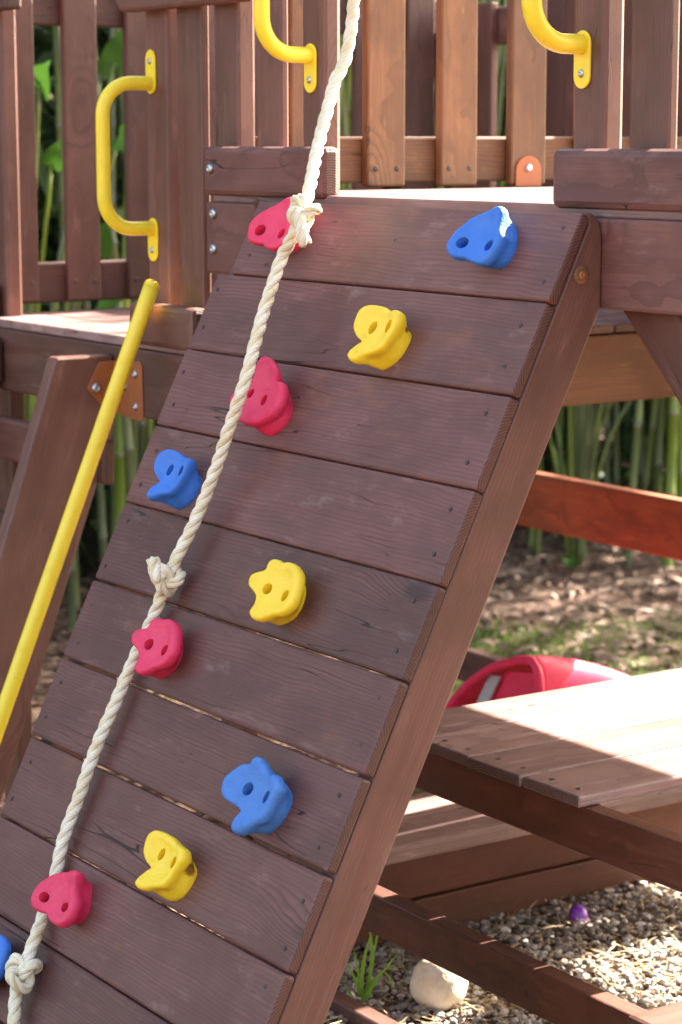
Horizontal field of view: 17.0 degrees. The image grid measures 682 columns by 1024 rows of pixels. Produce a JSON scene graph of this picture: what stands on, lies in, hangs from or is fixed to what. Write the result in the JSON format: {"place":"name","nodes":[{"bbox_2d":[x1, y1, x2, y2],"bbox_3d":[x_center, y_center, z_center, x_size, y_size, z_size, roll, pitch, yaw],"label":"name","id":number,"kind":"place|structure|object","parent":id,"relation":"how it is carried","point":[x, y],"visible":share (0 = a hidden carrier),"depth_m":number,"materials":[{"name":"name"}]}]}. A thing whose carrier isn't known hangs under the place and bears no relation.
{"place":"outdoors","nodes":[
{"label":"outdoors","id":0,"kind":"place"},
{"bbox_2d":[0,420,681,1023],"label":"ground","id":1,"kind":"structure","parent":0,"point":[92,550],"depth_m":7.74,"materials":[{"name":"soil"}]},
{"bbox_2d":[24,304,27,415],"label":"bamboo culm","id":2,"kind":"object","parent":1,"relation":"on","point":[25,308],"depth_m":7.46,"materials":[{"name":"green plant"}]},
{"bbox_2d":[32,303,36,398],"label":"bamboo culm","id":3,"kind":"object","parent":1,"relation":"on","point":[33,307],"visible":0.01,"depth_m":7.67,"materials":[{"name":"green plant"}]},
{"bbox_2d":[53,26,79,610],"bbox_3d":[-0.937,-1.809,7.394,0.047,4.432,0.282,1,9,6],"label":"bamboo culm","id":4,"kind":"object","parent":1,"relation":"on","point":[58,98],"visible":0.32,"depth_m":7.58,"materials":[{"name":"green plant"}]},
{"bbox_2d":[0,353,143,802],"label":"ladder","id":5,"kind":"object","parent":1,"relation":"on","point":[45,447],"visible":0.77,"depth_m":4.48,"materials":[{"name":"brown wood"}]},
{"bbox_2d":[68,302,76,634],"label":"bamboo culm","id":6,"kind":"object","parent":1,"relation":"on","point":[72,606],"visible":0.13,"depth_m":7.42,"materials":[{"name":"green plant"}]},
{"bbox_2d":[22,30,123,421],"bbox_3d":[-0.901,-0.507,6.890,0.846,1.983,0.646,7,12,38],"label":"broad leaf plant","id":7,"kind":"object","parent":1,"relation":"on","point":[109,60],"visible":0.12,"depth_m":6.70,"materials":[{"name":"green plant"}]},
{"bbox_2d":[0,279,159,743],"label":"handrail pole","id":8,"kind":"object","parent":1,"relation":"on","point":[80,489],"visible":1,"depth_m":4.32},
{"bbox_2d":[55,26,106,582],"bbox_3d":[-0.982,-1.604,7.312,0.420,4.052,0.031,-3,10,-17],"label":"bamboo culm","id":9,"kind":"object","parent":1,"relation":"on","point":[102,537],"visible":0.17,"depth_m":7.62,"materials":[{"name":"green plant"}]},
{"bbox_2d":[109,28,115,536],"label":"bamboo culm","id":10,"kind":"object","parent":1,"relation":"on","point":[112,109],"visible":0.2,"depth_m":7.61,"materials":[{"name":"green plant"}]},
{"bbox_2d":[97,53,134,504],"bbox_3d":[-0.842,-1.519,7.040,0.401,3.971,0.042,-2,10,-14],"label":"bamboo culm","id":11,"kind":"object","parent":1,"relation":"on","point":[128,450],"visible":0.24,"depth_m":7.28,"materials":[{"name":"green plant"}]},
{"bbox_2d":[113,178,129,531],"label":"bamboo culm","id":12,"kind":"object","parent":1,"relation":"on","point":[119,490],"visible":0.16,"depth_m":7.37,"materials":[{"name":"green plant"}]},
{"bbox_2d":[115,28,144,468],"bbox_3d":[-0.862,-1.931,7.909,0.352,4.506,0.056,2,9,10],"label":"bamboo culm","id":13,"kind":"object","parent":1,"relation":"on","point":[141,442],"visible":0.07,"depth_m":8.12,"materials":[{"name":"green plant"}]},
{"bbox_2d":[131,299,137,474],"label":"bamboo culm","id":14,"kind":"object","parent":1,"relation":"on","point":[134,423],"visible":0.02,"depth_m":7.83,"materials":[{"name":"green plant"}]},
{"bbox_2d":[145,418,152,598],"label":"bamboo culm","id":15,"kind":"object","parent":1,"relation":"on","point":[148,428],"visible":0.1,"depth_m":7.88,"materials":[{"name":"green plant"}]},
{"bbox_2d":[114,207,219,620],"bbox_3d":[-0.419,-0.505,7.375,0.823,1.823,0.557,3,10,17],"label":"broad leaf plant","id":16,"kind":"object","parent":1,"relation":"on","point":[119,211],"visible":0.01,"depth_m":7.35,"materials":[{"name":"green plant"}]},
{"bbox_2d":[0,200,600,1023],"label":"climbing wall","id":17,"kind":"structure","parent":1,"relation":"on","point":[418,462],"depth_m":3.40,"materials":[{"name":"brown wood"}]},
{"bbox_2d":[0,934,10,979],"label":"climbing hold","id":18,"kind":"object","parent":17,"relation":"attached to","point":[5,948],"visible":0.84,"depth_m":3.62,"materials":[{"name":"blue plastic"}]},
{"bbox_2d":[31,870,91,927],"bbox_3d":[-0.431,0.600,3.556,0.060,0.091,0.096,25,-7,-34],"label":"climbing hold","id":19,"kind":"object","parent":17,"relation":"attached to","point":[62,899],"visible":1,"depth_m":3.54,"materials":[{"name":"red plastic"}]},
{"bbox_2d":[131,618,182,678],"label":"climbing hold","id":20,"kind":"object","parent":17,"relation":"attached to","point":[157,643],"visible":1,"depth_m":3.59,"materials":[{"name":"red plastic"}]},
{"bbox_2d":[135,830,196,900],"bbox_3d":[-0.257,0.527,3.374,0.058,0.092,0.087,25,-7,-34],"label":"climbing hold","id":21,"kind":"object","parent":17,"relation":"attached to","point":[170,874],"visible":1,"depth_m":3.36,"materials":[{"name":"yellow plastic"}]},
{"bbox_2d":[147,449,201,509],"bbox_3d":[-0.274,-0.053,3.760,0.057,0.091,0.080,25,-7,-34],"label":"climbing hold","id":22,"kind":"object","parent":17,"relation":"attached to","point":[178,486],"visible":1,"depth_m":3.75,"materials":[{"name":"blue plastic"}]},
{"bbox_2d":[221,757,292,835],"bbox_3d":[-0.121,0.411,3.265,0.061,0.114,0.110,25,-7,-34],"label":"climbing hold","id":23,"kind":"object","parent":17,"relation":"attached to","point":[256,791],"visible":1,"depth_m":3.25,"materials":[{"name":"blue plastic"}]},
{"bbox_2d":[230,356,292,436],"bbox_3d":[-0.120,-0.187,3.640,0.059,0.119,0.108,25,-7,-34],"label":"climbing hold","id":24,"kind":"object","parent":17,"relation":"attached to","point":[267,409],"visible":0.94,"depth_m":3.62,"materials":[{"name":"red plastic"}]},
{"bbox_2d":[248,197,299,252],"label":"climbing hold","id":25,"kind":"object","parent":17,"relation":"attached to","point":[268,228],"visible":0.62,"depth_m":3.79,"materials":[{"name":"red plastic"}]},
{"bbox_2d":[249,559,305,624],"bbox_3d":[-0.092,0.123,3.409,0.059,0.099,0.102,26,-7,-34],"label":"climbing hold","id":26,"kind":"object","parent":17,"relation":"attached to","point":[278,587],"visible":1,"depth_m":3.40,"materials":[{"name":"yellow plastic"}]},
{"bbox_2d":[347,305,410,369],"bbox_3d":[0.059,-0.262,3.453,0.058,0.095,0.087,26,-7,-34],"label":"climbing hold","id":27,"kind":"object","parent":17,"relation":"attached to","point":[383,334],"visible":1,"depth_m":3.44,"materials":[{"name":"yellow plastic"}]},
{"bbox_2d":[446,206,517,269],"bbox_3d":[0.212,-0.404,3.340,0.059,0.093,0.092,25,-7,-34],"label":"climbing hold","id":28,"kind":"object","parent":17,"relation":"attached to","point":[488,239],"visible":1,"depth_m":3.32,"materials":[{"name":"blue plastic"}]},
{"bbox_2d":[327,35,342,558],"bbox_3d":[0.021,-1.546,7.215,0.055,3.967,0.445,-3,10,-16],"label":"bamboo culm","id":29,"kind":"object","parent":1,"relation":"on","point":[341,40],"visible":0.06,"depth_m":7.31,"materials":[{"name":"green plant"}]},
{"bbox_2d":[324,63,350,555],"bbox_3d":[0.078,-1.562,7.899,0.035,3.778,0.617,-5,10,-26],"label":"bamboo culm","id":30,"kind":"object","parent":1,"relation":"on","point":[347,99],"visible":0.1,"depth_m":8.01,"materials":[{"name":"green plant"}]},
{"bbox_2d":[0,0,681,818],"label":"platform","id":31,"kind":"structure","parent":1,"relation":"on","point":[168,130],"depth_m":5.05,"materials":[{"name":"brown wood"}]},
{"bbox_2d":[95,50,158,260],"bbox_3d":[-0.413,-0.681,4.358,0.122,0.404,0.036,-6,11,-34],"label":"grab handle","id":32,"kind":"object","parent":31,"relation":"attached to","point":[110,93],"visible":1,"depth_m":4.33,"materials":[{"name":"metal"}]},
{"bbox_2d":[344,80,350,136],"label":"bamboo culm","id":33,"kind":"object","parent":1,"relation":"on","point":[350,118],"visible":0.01,"depth_m":8.77,"materials":[{"name":"green plant"}]},
{"bbox_2d":[26,0,676,595],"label":"thicket foliage","id":34,"kind":"object","parent":1,"relation":"on","point":[44,48],"visible":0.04,"depth_m":8.68,"materials":[{"name":"green plant"}]},
{"bbox_2d":[340,78,365,566],"bbox_3d":[-0.103,-1.957,8.107,0.515,4.492,0.050,-5,10,-26],"label":"bamboo culm","id":35,"kind":"object","parent":1,"relation":"on","point":[340,128],"depth_m":8.23,"materials":[{"name":"green plant"}]},
{"bbox_2d":[340,79,372,568],"bbox_3d":[-0.083,-1.592,7.247,0.468,4.047,0.032,-6,11,-30],"label":"bamboo culm","id":36,"kind":"object","parent":1,"relation":"on","point":[343,126],"visible":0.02,"depth_m":7.35,"materials":[{"name":"green plant"}]},
{"bbox_2d":[343,932,405,1002],"bbox_3d":[0.052,0.835,4.243,0.143,0.189,0.011,0,9,0],"label":"grass tuft","id":37,"kind":"object","parent":1,"relation":"on","point":[359,984],"visible":0.8,"depth_m":4.25,"materials":[{"name":"green plant"}]},
{"bbox_2d":[145,609,681,794],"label":"grass","id":38,"kind":"structure","parent":1,"relation":"on","point":[497,634],"depth_m":7.28,"materials":[{"name":"green plant"}]},
{"bbox_2d":[434,110,436,186],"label":"bamboo culm","id":39,"kind":"object","parent":1,"relation":"on","point":[434,127],"visible":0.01,"depth_m":8.65,"materials":[{"name":"green plant"}]},
{"bbox_2d":[410,959,467,1010],"bbox_3d":[0.183,0.876,4.232,0.108,0.108,0.098,-6,11,-34],"label":"stone","id":40,"kind":"object","parent":1,"relation":"on","point":[432,985],"visible":0.69,"depth_m":4.19,"materials":[{"name":"beige stone"}]},
{"bbox_2d":[204,0,681,1023],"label":"playset","id":41,"kind":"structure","parent":1,"relation":"on","point":[626,192],"depth_m":4.12,"materials":[{"name":"brown wood"}]},
{"bbox_2d":[5,0,359,1023],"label":"climbing rope","id":42,"kind":"object","parent":41,"relation":"hanging from","point":[167,580],"visible":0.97,"depth_m":3.64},
{"bbox_2d":[253,0,316,92],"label":"grab handle","id":43,"kind":"object","parent":41,"relation":"attached to","point":[273,45],"visible":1,"depth_m":3.86,"materials":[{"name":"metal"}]},
{"bbox_2d":[253,668,681,1023],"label":"picnic table","id":44,"kind":"object","parent":41,"relation":"attached to","point":[585,769],"visible":0.67,"depth_m":3.80,"materials":[{"name":"brown wood"}]},
{"bbox_2d":[522,0,590,88],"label":"grab handle","id":45,"kind":"object","parent":41,"relation":"attached to","point":[545,34],"visible":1,"depth_m":3.28,"materials":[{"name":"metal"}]},
{"bbox_2d":[496,45,506,181],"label":"bamboo culm","id":46,"kind":"object","parent":1,"relation":"on","point":[501,86],"visible":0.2,"depth_m":8.51,"materials":[{"name":"green plant"}]},
{"bbox_2d":[497,0,506,72],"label":"bamboo culm","id":47,"kind":"object","parent":1,"relation":"on","point":[504,2],"visible":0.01,"depth_m":8.05,"materials":[{"name":"green plant"}]},
{"bbox_2d":[498,118,505,187],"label":"bamboo culm","id":48,"kind":"object","parent":1,"relation":"on","point":[501,184],"visible":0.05,"depth_m":8.60,"materials":[{"name":"green plant"}]},
{"bbox_2d":[526,527,532,549],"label":"bamboo culm","id":49,"kind":"object","parent":1,"relation":"on","point":[529,538],"visible":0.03,"depth_m":8.97,"materials":[{"name":"green plant"}]},
{"bbox_2d":[445,655,629,708],"bbox_3d":[0.517,0.524,5.408,0.443,0.483,0.406,-6,11,-34],"label":"slide","id":50,"kind":"object","parent":1,"relation":"on","point":[518,675],"visible":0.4,"depth_m":5.21,"materials":[{"name":"red plastic"}]},
{"bbox_2d":[534,459,541,555],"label":"bamboo culm","id":51,"kind":"object","parent":1,"relation":"on","point":[537,539],"visible":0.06,"depth_m":8.81,"materials":[{"name":"green plant"}]},
{"bbox_2d":[551,406,563,536],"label":"bamboo culm","id":52,"kind":"object","parent":1,"relation":"on","point":[559,424],"visible":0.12,"depth_m":9.18,"materials":[{"name":"green plant"}]},
{"bbox_2d":[503,90,632,568],"bbox_3d":[0.855,-0.737,8.379,0.886,1.955,0.636,4,10,21],"label":"bamboo","id":53,"kind":"object","parent":1,"relation":"on","point":[575,547],"visible":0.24,"depth_m":8.53,"materials":[{"name":"green plant"}]},
{"bbox_2d":[560,556,576,571],"bbox_3d":[0.842,0.186,8.410,0.052,0.041,0.177,-2,9,-13],"label":"fallen leaf","id":54,"kind":"object","parent":1,"relation":"on","point":[571,562],"visible":1,"depth_m":8.38,"materials":[{"name":"green plant"}]},
{"bbox_2d":[565,405,573,548],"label":"bamboo culm","id":55,"kind":"object","parent":1,"relation":"on","point":[567,445],"visible":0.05,"depth_m":8.93,"materials":[{"name":"green plant"}]},
{"bbox_2d":[577,405,586,556],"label":"bamboo culm","id":56,"kind":"object","parent":1,"relation":"on","point":[579,419],"visible":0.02,"depth_m":8.71,"materials":[{"name":"green plant"}]},
{"bbox_2d":[602,402,609,483],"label":"bamboo culm","id":57,"kind":"object","parent":1,"relation":"on","point":[606,427],"visible":0.18,"depth_m":9.27,"materials":[{"name":"green plant"}]},
{"bbox_2d":[612,402,619,485],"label":"bamboo culm","id":58,"kind":"object","parent":1,"relation":"on","point":[615,475],"visible":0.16,"depth_m":9.39,"materials":[{"name":"green plant"}]},
{"bbox_2d":[624,400,642,567],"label":"bamboo culm","id":59,"kind":"object","parent":1,"relation":"on","point":[634,452],"visible":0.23,"depth_m":8.55,"materials":[{"name":"green plant"}]},
{"bbox_2d":[635,400,643,489],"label":"bamboo culm","id":60,"kind":"object","parent":1,"relation":"on","point":[640,468],"visible":0.07,"depth_m":9.61,"materials":[{"name":"green plant"}]},
{"bbox_2d":[642,398,657,490],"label":"bamboo culm","id":61,"kind":"object","parent":1,"relation":"on","point":[648,455],"visible":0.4,"depth_m":9.31,"materials":[{"name":"green plant"}]},
{"bbox_2d":[650,399,653,467],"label":"bamboo culm","id":62,"kind":"object","parent":1,"relation":"on","point":[653,440],"depth_m":9.43,"materials":[{"name":"green plant"}]},
{"bbox_2d":[651,398,665,493],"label":"bamboo culm","id":63,"kind":"object","parent":1,"relation":"on","point":[657,463],"visible":0.22,"depth_m":9.31,"materials":[{"name":"green plant"}]},
{"bbox_2d":[662,397,678,569],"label":"bamboo culm","id":64,"kind":"object","parent":1,"relation":"on","point":[672,435],"visible":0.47,"depth_m":8.50,"materials":[{"name":"green plant"}]},
{"bbox_2d":[675,459,676,496],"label":"bamboo culm","id":65,"kind":"object","parent":1,"relation":"on","point":[676,481],"visible":0.01,"depth_m":9.83,"materials":[{"name":"green plant"}]},
{"bbox_2d":[676,402,681,497],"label":"bamboo culm","id":66,"kind":"object","parent":1,"relation":"on","point":[679,465],"visible":0.11,"depth_m":8.97,"materials":[{"name":"green plant"}]},
{"bbox_2d":[325,879,681,1023],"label":"gravel","id":67,"kind":"structure","parent":0,"point":[545,952],"depth_m":4.50,"materials":[{"name":"grey gravel"}]},
{"bbox_2d":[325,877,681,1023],"bbox_3d":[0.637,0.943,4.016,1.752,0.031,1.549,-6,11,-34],"label":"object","id":68,"kind":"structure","parent":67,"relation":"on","point":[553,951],"depth_m":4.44,"materials":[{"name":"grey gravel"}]},
{"bbox_2d":[569,904,588,923],"bbox_3d":[0.487,0.825,4.676,0.043,0.038,0.043,-16,16,-31],"label":"toy egg","id":69,"kind":"object","parent":67,"relation":"on","point":[578,912],"visible":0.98,"depth_m":4.66,"materials":[{"name":"purple plastic"}]}
]}

